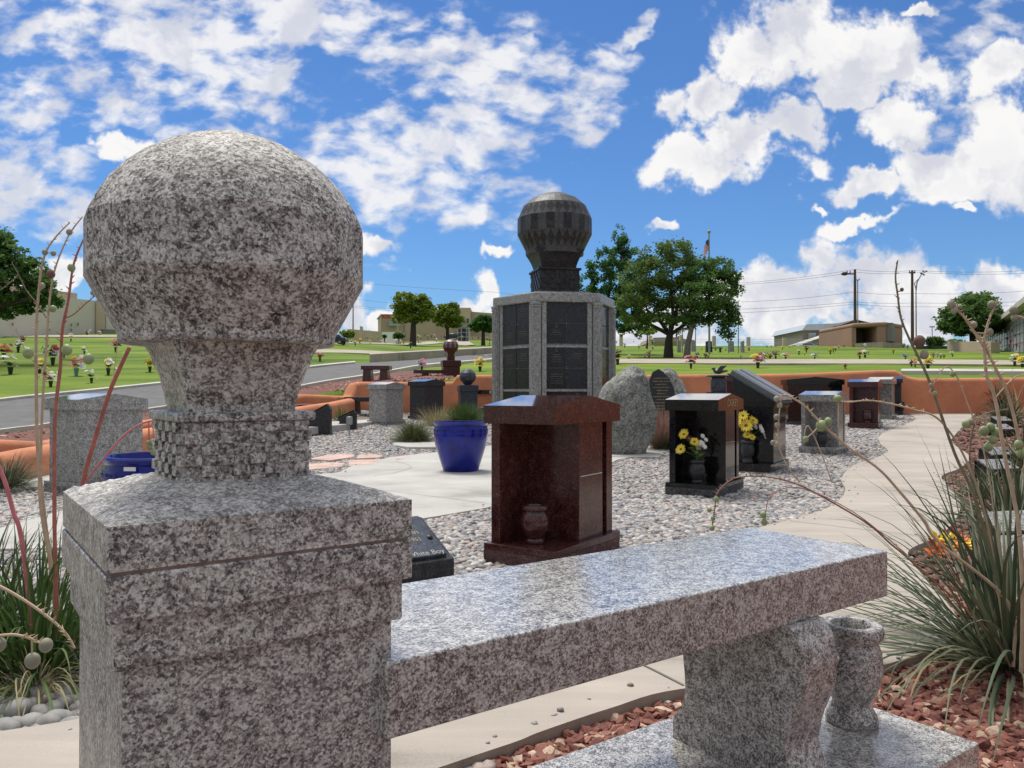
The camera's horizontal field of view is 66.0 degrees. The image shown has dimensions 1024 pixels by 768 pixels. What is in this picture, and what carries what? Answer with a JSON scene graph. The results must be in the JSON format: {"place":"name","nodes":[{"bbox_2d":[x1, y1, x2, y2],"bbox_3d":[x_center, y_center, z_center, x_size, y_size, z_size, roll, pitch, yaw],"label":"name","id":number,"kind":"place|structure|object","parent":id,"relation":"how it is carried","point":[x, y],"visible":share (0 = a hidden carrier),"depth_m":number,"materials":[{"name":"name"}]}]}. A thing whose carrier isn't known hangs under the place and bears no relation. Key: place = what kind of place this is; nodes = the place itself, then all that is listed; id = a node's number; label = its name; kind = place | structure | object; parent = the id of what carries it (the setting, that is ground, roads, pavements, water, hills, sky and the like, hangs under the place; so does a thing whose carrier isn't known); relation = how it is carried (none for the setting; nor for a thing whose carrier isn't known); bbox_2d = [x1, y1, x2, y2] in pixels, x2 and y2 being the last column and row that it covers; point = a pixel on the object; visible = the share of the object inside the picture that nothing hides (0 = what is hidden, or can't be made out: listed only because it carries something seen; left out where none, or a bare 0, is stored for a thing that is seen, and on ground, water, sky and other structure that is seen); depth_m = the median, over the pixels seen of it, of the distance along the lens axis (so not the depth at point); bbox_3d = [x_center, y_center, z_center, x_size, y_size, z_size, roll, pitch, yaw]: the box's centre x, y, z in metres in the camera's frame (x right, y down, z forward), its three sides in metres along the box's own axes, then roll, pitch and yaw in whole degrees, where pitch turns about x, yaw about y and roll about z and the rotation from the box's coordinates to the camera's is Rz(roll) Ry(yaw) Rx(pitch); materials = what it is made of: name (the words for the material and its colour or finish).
{"place":"outdoors","nodes":[
{"label":"outdoors","id":0,"kind":"place"},
{"bbox_2d":[3,335,116,337],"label":"path","id":1,"kind":"structure","parent":0,"point":[78,336],"depth_m":53.51,"materials":[{"name":"beige concrete"}]},
{"bbox_2d":[0,353,491,428],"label":"road","id":2,"kind":"structure","parent":0,"point":[17,412],"depth_m":19.69,"materials":[{"name":"asphalt"}]},
{"bbox_2d":[0,446,668,551],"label":"patio","id":3,"kind":"structure","parent":0,"point":[431,481],"depth_m":6.95,"materials":[{"name":"concrete"}]},
{"bbox_2d":[433,421,487,471],"bbox_3d":[-0.536,0.652,8.244,0.580,0.517,0.580,0,0,0],"label":"glazed pot","id":4,"kind":"object","parent":3,"relation":"on","point":[460,446],"visible":0.98,"depth_m":8.03,"materials":[{"name":"ceramic"}]},
{"bbox_2d":[436,400,483,420],"bbox_3d":[-0.939,0.534,15.015,1.340,0.561,1.306,0,0,0],"label":"grass clump","id":5,"kind":"object","parent":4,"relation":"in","point":[465,412],"visible":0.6,"depth_m":14.89,"materials":[{"name":"green plant"}]},
{"bbox_2d":[309,420,372,434],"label":"side walk","id":6,"kind":"structure","parent":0,"point":[336,426],"depth_m":13.76,"materials":[{"name":"concrete"}]},
{"bbox_2d":[309,404,331,435],"bbox_3d":[-3.219,0.598,13.126,0.402,0.540,0.350,0,0,-8],"label":"desk marker","id":7,"kind":"object","parent":6,"relation":"on","point":[322,421],"visible":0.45,"depth_m":12.97,"materials":[{"name":"black stone"}]},
{"bbox_2d":[314,349,487,356],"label":"path","id":8,"kind":"structure","parent":0,"point":[365,352],"depth_m":38.24,"materials":[{"name":"beige concrete"}]},
{"bbox_2d":[346,340,474,345],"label":"path","id":9,"kind":"structure","parent":0,"point":[464,343],"depth_m":64.01,"materials":[{"name":"beige concrete"}]},
{"bbox_2d":[0,413,975,767],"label":"path","id":10,"kind":"structure","parent":0,"point":[908,447],"depth_m":2.35,"materials":[{"name":"beige concrete"}]},
{"bbox_2d":[0,334,1023,406],"bbox_3d":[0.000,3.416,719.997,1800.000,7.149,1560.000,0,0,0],"label":"lawn","id":11,"kind":"structure","parent":0,"point":[21,380],"depth_m":31.66,"materials":[{"name":"green plant"}]},
{"bbox_2d":[0,226,65,320],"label":"tree","id":12,"kind":"object","parent":11,"relation":"on","point":[21,301],"visible":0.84,"depth_m":29.72,"materials":[{"name":"green plant"}]},
{"bbox_2d":[0,286,116,336],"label":"mausoleum","id":13,"kind":"structure","parent":11,"relation":"on","point":[90,316],"depth_m":58.65,"materials":[{"name":"grey stone"}]},
{"bbox_2d":[0,394,340,451],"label":"adobe wall","id":14,"kind":"structure","parent":11,"relation":"on","point":[6,445],"depth_m":13.74,"materials":[{"name":"orange paint"}]},
{"bbox_2d":[0,398,354,478],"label":"adobe wall","id":15,"kind":"structure","parent":11,"relation":"on","point":[349,403],"depth_m":7.65,"materials":[{"name":"orange paint"}]},
{"bbox_2d":[0,361,354,400],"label":"kerb","id":16,"kind":"structure","parent":11,"relation":"on","point":[115,387],"depth_m":20.02,"materials":[{"name":"concrete"}]},
{"bbox_2d":[0,358,491,433],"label":"kerb","id":17,"kind":"structure","parent":11,"relation":"on","point":[47,425],"depth_m":21.08,"materials":[{"name":"paint"}]},
{"bbox_2d":[347,326,381,342],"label":"boundary wall","id":18,"kind":"structure","parent":11,"relation":"on","point":[361,333],"depth_m":101.28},
{"bbox_2d":[377,314,434,341],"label":"tan building","id":19,"kind":"structure","parent":11,"relation":"on","point":[386,324],"depth_m":131.10,"materials":[{"name":"beige paint"}]},
{"bbox_2d":[388,291,436,345],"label":"oval tree","id":20,"kind":"object","parent":11,"relation":"on","point":[412,309],"visible":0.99,"depth_m":57.74,"materials":[{"name":"green plant"}]},
{"bbox_2d":[370,346,491,362],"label":"kerb","id":21,"kind":"structure","parent":11,"relation":"on","point":[403,355],"depth_m":31.88,"materials":[{"name":"beige concrete"}]},
{"bbox_2d":[432,301,465,339],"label":"slim tree","id":22,"kind":"object","parent":11,"relation":"on","point":[446,311],"visible":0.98,"depth_m":59.71,"materials":[{"name":"green plant"}]},
{"bbox_2d":[435,308,491,339],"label":"tan building","id":23,"kind":"structure","parent":11,"relation":"on","point":[468,314],"depth_m":150.09,"materials":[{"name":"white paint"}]},
{"bbox_2d":[467,314,491,345],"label":"bushy tree","id":24,"kind":"object","parent":11,"relation":"on","point":[481,322],"visible":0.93,"depth_m":61.73,"materials":[{"name":"green plant"}]},
{"bbox_2d":[579,223,649,339],"bbox_3d":[5.035,-4.634,39.331,3.786,6.749,3.488,0,0,0],"label":"tall tree","id":25,"kind":"object","parent":11,"relation":"on","point":[606,266],"visible":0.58,"depth_m":38.80,"materials":[{"name":"green plant"}]},
{"bbox_2d":[612,236,714,357],"bbox_3d":[6.715,-3.749,34.851,4.760,5.412,3.585,0,0,0],"label":"shade tree","id":26,"kind":"object","parent":11,"relation":"on","point":[660,280],"visible":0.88,"depth_m":34.41,"materials":[{"name":"green plant"}]},
{"bbox_2d":[336,370,1023,414],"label":"adobe wall","id":27,"kind":"structure","parent":11,"relation":"on","point":[916,394],"depth_m":18.46,"materials":[{"name":"orange paint"}]},
{"bbox_2d":[674,254,745,358],"bbox_3d":[8.415,-3.287,33.323,3.200,4.623,3.111,0,0,0],"label":"shade tree","id":28,"kind":"object","parent":11,"relation":"on","point":[717,307],"visible":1,"depth_m":33.28,"materials":[{"name":"green plant"}]},
{"bbox_2d":[619,334,818,345],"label":"boundary fence","id":29,"kind":"object","parent":11,"relation":"on","point":[713,341],"visible":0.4,"depth_m":70.04,"materials":[{"name":"metal"}]},
{"bbox_2d":[771,320,869,345],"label":"grey house","id":30,"kind":"structure","parent":11,"relation":"on","point":[809,331],"depth_m":110.33,"materials":[{"name":"metal"}]},
{"bbox_2d":[819,322,905,347],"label":"building","id":31,"kind":"structure","parent":11,"relation":"on","point":[879,335],"depth_m":56.24,"materials":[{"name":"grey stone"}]},
{"bbox_2d":[901,369,1023,374],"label":"kerb","id":32,"kind":"structure","parent":11,"relation":"on","point":[948,371],"depth_m":21.09,"materials":[{"name":"concrete"}]},
{"bbox_2d":[933,290,1007,340],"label":"round tree","id":33,"kind":"object","parent":11,"relation":"on","point":[979,312],"visible":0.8,"depth_m":45.31,"materials":[{"name":"green plant"}]},
{"bbox_2d":[947,341,999,352],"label":"garden wall","id":34,"kind":"structure","parent":11,"relation":"on","point":[968,346],"depth_m":43.01,"materials":[{"name":"concrete"}]},
{"bbox_2d":[976,297,1023,353],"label":"mausoleum","id":35,"kind":"structure","parent":11,"relation":"on","point":[1017,325],"depth_m":42.54,"materials":[{"name":"grey stone"}]},
{"bbox_2d":[0,0,1023,346],"label":"sky","id":36,"kind":"structure","parent":0,"point":[810,138],"materials":[{"name":"blue"}]},
{"bbox_2d":[57,414,972,670],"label":"garden bed","id":37,"kind":"object","parent":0,"point":[365,417],"visible":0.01,"depth_m":16.21,"materials":[{"name":"soil"}]},
{"bbox_2d":[0,449,48,494],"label":"grass clump","id":38,"kind":"object","parent":37,"relation":"on","point":[12,481],"visible":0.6,"depth_m":6.65,"materials":[{"name":"green plant"}]},
{"bbox_2d":[0,502,76,649],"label":"yucca","id":39,"kind":"object","parent":37,"relation":"on","point":[15,574],"visible":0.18,"depth_m":2.63,"materials":[{"name":"green plant"}]},
{"bbox_2d":[0,635,79,716],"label":"dry grass","id":40,"kind":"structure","parent":37,"relation":"on","point":[48,674],"depth_m":2.22,"materials":[{"name":"green plant"}]},
{"bbox_2d":[0,216,154,717],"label":"yucca","id":41,"kind":"object","parent":37,"relation":"on","point":[39,641],"visible":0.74,"depth_m":2.37,"materials":[{"name":"green plant"}]},
{"bbox_2d":[44,393,147,493],"bbox_3d":[-3.568,0.520,6.776,0.478,0.876,0.648,0,-1,29],"label":"niche monument","id":42,"kind":"object","parent":37,"relation":"on","point":[78,415],"visible":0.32,"depth_m":6.55,"materials":[{"name":"grey stone"}]},
{"bbox_2d":[0,371,453,438],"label":"gravel bank","id":43,"kind":"structure","parent":37,"relation":"on","point":[392,374],"depth_m":19.66,"materials":[{"name":"gravel"}]},
{"bbox_2d":[361,366,391,381],"bbox_3d":[-3.439,-0.236,19.998,0.720,0.450,0.360,0,0,4],"label":"granite bench","id":44,"kind":"object","parent":43,"relation":"on","point":[368,375],"visible":0.72,"depth_m":19.84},
{"bbox_2d":[413,339,460,376],"bbox_3d":[-1.930,-0.528,20.231,1.190,1.256,0.477,0,0,-12],"label":"balloon monument","id":45,"kind":"object","parent":43,"relation":"on","point":[450,365],"visible":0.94,"depth_m":20.11,"materials":[{"name":"red stone"}]},
{"bbox_2d":[367,382,404,425],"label":"niche monument","id":46,"kind":"object","parent":37,"relation":"on","point":[385,403],"visible":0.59,"depth_m":15.03,"materials":[{"name":"grey stone"}]},
{"bbox_2d":[383,417,433,442],"bbox_3d":[-1.517,0.763,11.998,1.056,0.582,1.076,0,-1,27],"label":"grass clump","id":47,"kind":"object","parent":37,"relation":"on","point":[411,434],"visible":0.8,"depth_m":11.87,"materials":[{"name":"plant"}]},
{"bbox_2d":[392,441,436,449],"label":"stepping slab","id":48,"kind":"structure","parent":37,"relation":"on","point":[418,445],"depth_m":11.02,"materials":[{"name":"concrete"}]},
{"bbox_2d":[0,497,919,767],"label":"river rock","id":49,"kind":"object","parent":37,"relation":"on","point":[463,537],"visible":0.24,"depth_m":5.08,"materials":[{"name":"gravel"}]},
{"bbox_2d":[3,697,33,716],"bbox_3d":[-1.303,0.858,2.081,0.084,0.059,0.076,0,0,0],"label":"round stone","id":50,"kind":"object","parent":49,"relation":"on","point":[11,709],"visible":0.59,"depth_m":2.06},
{"bbox_2d":[100,451,154,481],"bbox_3d":[-1.853,0.638,4.142,0.557,0.534,0.562,0,0,0],"label":"glazed pot","id":51,"kind":"object","parent":49,"relation":"on","point":[119,465],"visible":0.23,"depth_m":3.90,"materials":[{"name":"ceramic"}]},
{"bbox_2d":[402,516,453,583],"bbox_3d":[-0.610,0.763,3.500,0.620,0.274,0.340,0,-1,-36],"label":"slant marker","id":52,"kind":"object","parent":49,"relation":"on","point":[432,558],"visible":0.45,"depth_m":3.52,"materials":[{"name":"black stone"}]},
{"bbox_2d":[62,130,978,767],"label":"memorial bench","id":53,"kind":"object","parent":49,"relation":"on","point":[240,592],"visible":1,"depth_m":1.02,"materials":[{"name":"stone"}]},
{"bbox_2d":[824,615,884,731],"bbox_3d":[0.801,0.679,1.857,0.143,0.232,0.143,0,0,0],"label":"stone vase","id":54,"kind":"object","parent":53,"relation":"on","point":[859,667],"visible":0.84,"depth_m":1.81,"materials":[{"name":"grey stone"}]},
{"bbox_2d":[483,395,619,565],"bbox_3d":[0.221,0.497,4.076,0.421,0.876,0.688,0,-1,34],"label":"niche monument","id":55,"kind":"object","parent":49,"relation":"on","point":[553,453],"visible":0.73,"depth_m":3.99,"materials":[{"name":"red stone"}]},
{"bbox_2d":[521,504,548,544],"bbox_3d":[0.113,0.692,3.894,0.141,0.186,0.141,0,0,0],"label":"stone vase","id":56,"kind":"object","parent":55,"relation":"on","point":[534,522],"visible":1,"depth_m":3.85,"materials":[{"name":"red stone"}]},
{"bbox_2d":[457,369,478,413],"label":"balloon monument","id":57,"kind":"object","parent":37,"relation":"on","point":[467,391],"visible":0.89,"depth_m":17.43,"materials":[{"name":"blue stone"}]},
{"bbox_2d":[0,451,947,499],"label":"river rock","id":58,"kind":"object","parent":37,"relation":"on","point":[639,478],"visible":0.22,"depth_m":7.68,"materials":[{"name":"gravel"}]},
{"bbox_2d":[307,453,354,461],"bbox_3d":[-2.198,0.963,9.854,0.446,0.114,0.982,0,0,8],"label":"flagstone","id":59,"kind":"object","parent":58,"relation":"on","point":[332,457],"visible":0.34,"depth_m":9.69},
{"bbox_2d":[665,393,743,498],"bbox_3d":[1.630,0.518,6.643,0.453,0.876,0.708,0,-1,32],"label":"niche monument","id":60,"kind":"object","parent":58,"relation":"on","point":[713,419],"visible":0.84,"depth_m":6.54,"materials":[{"name":"black stone"}]},
{"bbox_2d":[689,459,704,482],"bbox_3d":[1.512,0.714,6.438,0.131,0.186,0.131,0,0,0],"label":"stone vase","id":61,"kind":"object","parent":60,"relation":"on","point":[696,469],"visible":1,"depth_m":6.39,"materials":[{"name":"black stone"}]},
{"bbox_2d":[676,429,707,458],"bbox_3d":[1.473,0.490,6.427,0.241,0.257,0.169,0,-1,-26],"label":"bouquet","id":62,"kind":"object","parent":61,"relation":"in","point":[696,442],"visible":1,"depth_m":6.43,"materials":[{"name":"yellow plant"}]},
{"bbox_2d":[491,192,615,402],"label":"hexagonal columbarium","id":63,"kind":"structure","parent":37,"relation":"on","point":[554,331],"depth_m":13.96,"materials":[{"name":"grey stone"}]},
{"bbox_2d":[503,305,516,325],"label":"niche door","id":64,"kind":"structure","parent":63,"relation":"in","point":[509,312],"depth_m":14.13,"materials":[{"name":"stone"}]},
{"bbox_2d":[503,325,516,345],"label":"niche door","id":65,"kind":"structure","parent":63,"relation":"in","point":[509,332],"depth_m":14.13,"materials":[{"name":"stone"}]},
{"bbox_2d":[503,349,516,368],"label":"niche door","id":66,"kind":"structure","parent":63,"relation":"in","point":[509,355],"depth_m":14.15,"materials":[{"name":"stone"}]},
{"bbox_2d":[503,369,516,388],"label":"niche door","id":67,"kind":"structure","parent":63,"relation":"in","point":[509,375],"depth_m":14.14,"materials":[{"name":"stone"}]},
{"bbox_2d":[517,303,528,323],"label":"niche door","id":68,"kind":"structure","parent":63,"relation":"in","point":[522,309],"depth_m":13.87,"materials":[{"name":"stone"}]},
{"bbox_2d":[517,348,528,367],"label":"niche door","id":69,"kind":"structure","parent":63,"relation":"in","point":[522,353],"depth_m":13.86,"materials":[{"name":"stone"}]},
{"bbox_2d":[517,369,528,388],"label":"niche door","id":70,"kind":"structure","parent":63,"relation":"in","point":[522,374],"depth_m":13.86,"materials":[{"name":"stone"}]},
{"bbox_2d":[546,302,565,322],"bbox_3d":[0.768,-1.240,13.671,0.360,0.349,0.021,0,0,-10],"label":"niche door","id":71,"kind":"structure","parent":63,"relation":"in","point":[556,311],"depth_m":13.66,"materials":[{"name":"stone"}]},
{"bbox_2d":[547,323,565,343],"bbox_3d":[0.772,-0.878,13.668,0.360,0.349,0.023,0,0,-10],"label":"niche door","id":72,"kind":"structure","parent":63,"relation":"in","point":[556,332],"depth_m":13.66,"materials":[{"name":"stone"}]},
{"bbox_2d":[547,347,565,367],"bbox_3d":[0.772,-0.459,13.664,0.360,0.350,0.023,0,0,-10],"label":"niche door","id":73,"kind":"structure","parent":63,"relation":"in","point":[556,356],"depth_m":13.65,"materials":[{"name":"stone"}]},
{"bbox_2d":[547,368,566,388],"bbox_3d":[0.772,-0.097,13.662,0.360,0.350,0.023,0,0,-10],"label":"niche door","id":74,"kind":"structure","parent":63,"relation":"in","point":[556,377],"depth_m":13.65,"materials":[{"name":"stone"}]},
{"bbox_2d":[567,303,586,322],"bbox_3d":[1.134,-1.240,13.735,0.360,0.349,0.021,0,0,-10],"label":"niche door","id":75,"kind":"structure","parent":63,"relation":"in","point":[576,312],"depth_m":13.72,"materials":[{"name":"stone"}]},
{"bbox_2d":[567,323,586,343],"bbox_3d":[1.134,-0.877,13.732,0.360,0.349,0.021,0,0,-10],"label":"niche door","id":76,"kind":"structure","parent":63,"relation":"in","point":[576,333],"depth_m":13.72,"materials":[{"name":"stone"}]},
{"bbox_2d":[567,348,586,367],"bbox_3d":[1.139,-0.459,13.730,0.360,0.350,0.023,0,0,-10],"label":"niche door","id":77,"kind":"structure","parent":63,"relation":"in","point":[576,357],"depth_m":13.72,"materials":[{"name":"stone"}]},
{"bbox_2d":[567,368,586,388],"bbox_3d":[1.134,-0.096,13.725,0.360,0.350,0.021,0,0,-10],"label":"niche door","id":78,"kind":"structure","parent":63,"relation":"in","point":[576,377],"depth_m":13.71,"materials":[{"name":"stone"}]},
{"bbox_2d":[307,409,963,452],"bbox_3d":[1.411,0.760,14.443,15.866,0.432,7.978,0,0,0],"label":"river rock","id":79,"kind":"object","parent":37,"relation":"on","point":[368,438],"visible":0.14,"depth_m":12.34,"materials":[{"name":"gravel"}]},
{"bbox_2d":[408,379,444,419],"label":"niche monument","id":80,"kind":"object","parent":79,"relation":"on","point":[425,394],"visible":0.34,"depth_m":16.44,"materials":[{"name":"black stone"}]},
{"bbox_2d":[409,404,462,425],"bbox_3d":[-1.433,0.577,14.861,1.168,0.536,1.143,0,0,0],"label":"grass clump","id":81,"kind":"object","parent":79,"relation":"on","point":[432,419],"visible":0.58,"depth_m":14.76,"materials":[{"name":"green plant"}]},
{"bbox_2d":[612,453,662,458],"bbox_3d":[1.559,0.957,10.296,0.887,0.110,1.084,0,0,0],"label":"boulder pad","id":82,"kind":"object","parent":37,"relation":"on","point":[648,456],"visible":0.23,"depth_m":9.90,"materials":[{"name":"concrete"}]},
{"bbox_2d":[599,366,656,453],"bbox_3d":[1.499,0.406,10.280,0.785,1.291,0.585,0,0,0],"label":"boulder","id":83,"kind":"object","parent":82,"relation":"on","point":[627,389],"visible":0.67,"depth_m":10.06,"materials":[{"name":"grey stone"}]},
{"bbox_2d":[649,368,686,418],"bbox_3d":[2.584,0.344,13.067,0.673,1.231,0.480,0,-1,27],"label":"dark upright monument","id":84,"kind":"object","parent":37,"relation":"on","point":[665,383],"visible":0.46,"depth_m":12.87,"materials":[{"name":"grey stone"}]},
{"bbox_2d":[727,369,792,473],"bbox_3d":[2.673,0.401,8.470,0.536,1.142,0.821,0,-1,32],"label":"book monument","id":85,"kind":"object","parent":37,"relation":"on","point":[757,394],"visible":0.62,"depth_m":8.27,"materials":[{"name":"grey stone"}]},
{"bbox_2d":[741,440,754,462],"bbox_3d":[2.466,0.707,8.238,0.143,0.232,0.143,0,0,0],"label":"stone vase","id":86,"kind":"object","parent":85,"relation":"on","point":[747,450],"visible":1,"depth_m":8.19,"materials":[{"name":"black stone"}]},
{"bbox_2d":[739,410,765,440],"bbox_3d":[2.478,0.437,8.229,0.395,0.335,0.188,0,0,0],"label":"bouquet","id":87,"kind":"object","parent":86,"relation":"in","point":[745,424],"visible":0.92,"depth_m":8.21,"materials":[{"name":"yellow plant"}]},
{"bbox_2d":[781,377,844,424],"bbox_3d":[5.853,0.356,15.363,1.082,0.990,0.517,0,0,7],"label":"niche monument","id":88,"kind":"object","parent":37,"relation":"on","point":[795,387],"visible":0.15,"depth_m":15.16,"materials":[{"name":"black stone"}]},
{"bbox_2d":[798,391,847,454],"bbox_3d":[4.158,0.531,10.504,0.478,0.876,0.678,0,-1,36],"label":"niche monument","id":89,"kind":"object","parent":37,"relation":"on","point":[824,404],"visible":0.65,"depth_m":10.39,"materials":[{"name":"grey stone"}]},
{"bbox_2d":[847,379,882,428],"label":"niche monument","id":90,"kind":"object","parent":37,"relation":"on","point":[862,389],"visible":0.79,"depth_m":14.51,"materials":[{"name":"red stone"}]},
{"bbox_2d":[868,377,896,418],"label":"niche monument","id":91,"kind":"object","parent":37,"relation":"on","point":[888,395],"visible":0.37,"depth_m":16.93,"materials":[{"name":"grey stone"}]},
{"bbox_2d":[649,406,668,448],"bbox_3d":[2.070,0.582,10.860,1.248,0.671,1.185,0,0,0],"label":"grass clump","id":92,"kind":"object","parent":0,"point":[662,428],"visible":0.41,"depth_m":10.67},
{"bbox_2d":[706,365,730,393],"bbox_3d":[2.751,0.365,10.497,0.308,1.222,0.308,0,0,10],"label":"dove urn","id":93,"kind":"object","parent":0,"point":[718,384],"visible":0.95,"depth_m":10.41,"materials":[{"name":"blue stone"}]},
{"bbox_2d":[488,586,1023,767],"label":"red gravel","id":94,"kind":"structure","parent":0,"point":[961,722],"depth_m":2.05,"materials":[{"name":"gravel"}]},
{"bbox_2d":[524,415,1023,761],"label":"red bed","id":95,"kind":"object","parent":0,"point":[924,555],"visible":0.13,"depth_m":4.06,"materials":[{"name":"gravel"}]},
{"bbox_2d":[707,260,1023,760],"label":"yucca","id":96,"kind":"object","parent":95,"relation":"on","point":[997,637],"visible":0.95,"depth_m":2.34,"materials":[{"name":"green plant"}]},
{"bbox_2d":[912,444,1023,531],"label":"yucca","id":97,"kind":"object","parent":95,"relation":"on","point":[1005,494],"visible":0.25,"depth_m":4.80,"materials":[{"name":"green plant"}]},
{"bbox_2d":[946,462,1006,498],"bbox_3d":[3.783,0.818,6.327,0.602,0.400,0.570,0,-1,-39],"label":"yucca","id":98,"kind":"object","parent":95,"relation":"on","point":[982,475],"visible":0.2,"depth_m":6.32,"materials":[{"name":"green plant"}]},
{"bbox_2d":[952,414,1023,455],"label":"brown gravel","id":99,"kind":"structure","parent":95,"relation":"on","point":[958,437],"depth_m":12.40,"materials":[{"name":"gravel"}]},
{"bbox_2d":[966,397,1023,424],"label":"yucca","id":100,"kind":"object","parent":95,"relation":"on","point":[1007,413],"visible":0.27,"depth_m":14.96,"materials":[{"name":"green plant"}]},
{"bbox_2d":[971,510,1023,537],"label":"slant marker","id":101,"kind":"object","parent":95,"relation":"on","point":[991,516],"visible":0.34,"depth_m":4.13,"materials":[{"name":"black stone"}]},
{"bbox_2d":[974,459,1021,483],"bbox_3d":[4.524,0.819,7.332,0.340,0.227,0.200,0,-1,-14],"label":"slant marker","id":102,"kind":"object","parent":95,"relation":"on","point":[980,462],"visible":0.23,"depth_m":7.31,"materials":[{"name":"black stone"}]},
{"bbox_2d":[619,359,1023,366],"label":"path","id":103,"kind":"structure","parent":0,"point":[999,363],"depth_m":27.84,"materials":[{"name":"beige concrete"}]},
{"bbox_2d":[910,455,1023,588],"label":"brown gravel","id":104,"kind":"structure","parent":0,"point":[930,572],"depth_m":4.76,"materials":[{"name":"gravel"}]},
{"bbox_2d":[924,526,971,557],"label":"silk flowers","id":105,"kind":"object","parent":104,"relation":"on","point":[954,538],"visible":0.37,"depth_m":3.92,"materials":[{"name":"yellow fabric"}]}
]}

